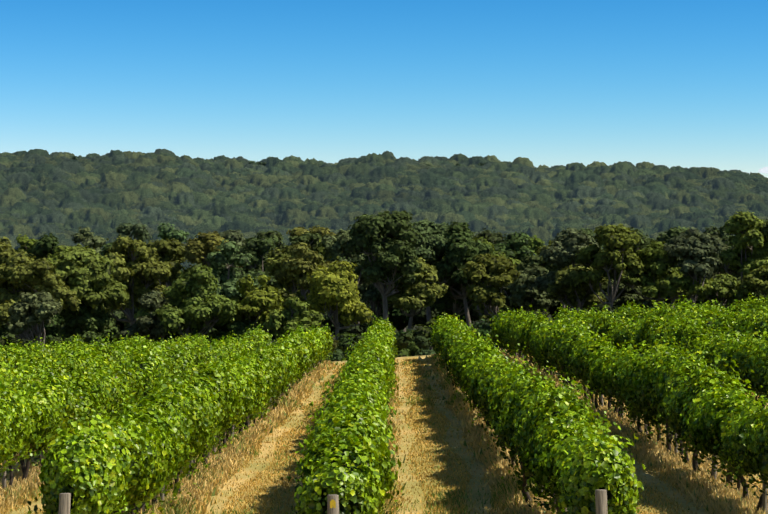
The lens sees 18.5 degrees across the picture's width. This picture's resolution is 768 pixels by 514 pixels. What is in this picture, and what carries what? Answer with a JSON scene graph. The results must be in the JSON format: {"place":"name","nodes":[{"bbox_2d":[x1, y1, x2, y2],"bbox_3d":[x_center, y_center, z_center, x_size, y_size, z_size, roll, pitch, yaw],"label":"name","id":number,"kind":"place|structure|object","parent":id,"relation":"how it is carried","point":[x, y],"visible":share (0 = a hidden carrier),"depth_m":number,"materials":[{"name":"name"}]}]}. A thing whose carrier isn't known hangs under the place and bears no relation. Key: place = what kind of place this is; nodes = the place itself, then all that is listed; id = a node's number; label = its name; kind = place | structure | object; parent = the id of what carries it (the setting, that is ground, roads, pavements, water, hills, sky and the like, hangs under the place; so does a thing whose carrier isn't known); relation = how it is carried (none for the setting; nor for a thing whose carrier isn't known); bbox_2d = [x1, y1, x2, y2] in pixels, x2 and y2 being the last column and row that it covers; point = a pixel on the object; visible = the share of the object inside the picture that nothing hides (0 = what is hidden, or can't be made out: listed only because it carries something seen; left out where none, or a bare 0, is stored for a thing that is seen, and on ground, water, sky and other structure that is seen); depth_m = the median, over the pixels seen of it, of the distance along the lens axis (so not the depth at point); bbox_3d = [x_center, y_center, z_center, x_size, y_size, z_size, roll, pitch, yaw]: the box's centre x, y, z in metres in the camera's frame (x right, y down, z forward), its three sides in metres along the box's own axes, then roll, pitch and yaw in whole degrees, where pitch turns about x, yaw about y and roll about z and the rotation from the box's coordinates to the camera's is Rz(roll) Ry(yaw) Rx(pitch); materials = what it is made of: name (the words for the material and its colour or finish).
{"place":"outdoors","nodes":[
{"label":"outdoors","id":0,"kind":"place"},
{"bbox_2d":[0,315,767,513],"bbox_3d":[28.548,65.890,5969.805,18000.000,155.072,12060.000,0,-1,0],"label":"ground","id":1,"kind":"structure","parent":0,"point":[410,483],"depth_m":49.94,"materials":[{"name":"beige plant"}]},
{"bbox_2d":[0,372,766,513],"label":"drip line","id":2,"kind":"object","parent":1,"relation":"on","point":[549,489],"visible":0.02,"depth_m":46.32,"materials":[{"name":"black plastic"}]},
{"bbox_2d":[0,155,767,360],"bbox_3d":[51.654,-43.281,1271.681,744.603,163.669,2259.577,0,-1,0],"label":"tree","id":3,"kind":"object","parent":1,"relation":"on","point":[102,260],"depth_m":262.52,"materials":[{"name":"green plant"}]},
{"bbox_2d":[0,293,767,513],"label":"vine","id":4,"kind":"object","parent":1,"relation":"on","point":[250,373],"depth_m":46.42,"materials":[{"name":"green plant"}]},
{"bbox_2d":[0,149,767,269],"bbox_3d":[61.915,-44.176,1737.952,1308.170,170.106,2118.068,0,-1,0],"label":"hill forest","id":5,"kind":"object","parent":1,"relation":"on","point":[62,197],"visible":0.48,"depth_m":2113.36,"materials":[{"name":"green plant"}]},
{"bbox_2d":[2,348,767,513],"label":"posts","id":6,"kind":"object","parent":1,"relation":"on","point":[600,501],"depth_m":29.52,"materials":[{"name":"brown wood"}]},
{"bbox_2d":[330,499,335,507],"bbox_3d":[-0.638,3.074,29.466,0.070,0.115,0.001,0,-1,0],"label":"tag","id":7,"kind":"object","parent":6,"relation":"attached to","point":[332,503],"visible":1,"depth_m":29.47,"materials":[{"name":"yellow plastic"}]},
{"bbox_2d":[0,0,767,177],"label":"sky","id":8,"kind":"structure","parent":0,"point":[669,83],"materials":[{"name":"blue"}]},
{"bbox_2d":[758,167,767,173],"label":"cloud","id":9,"kind":"structure","parent":0,"point":[764,170],"depth_m":13975.33,"materials":[{"name":"white"}]}
]}

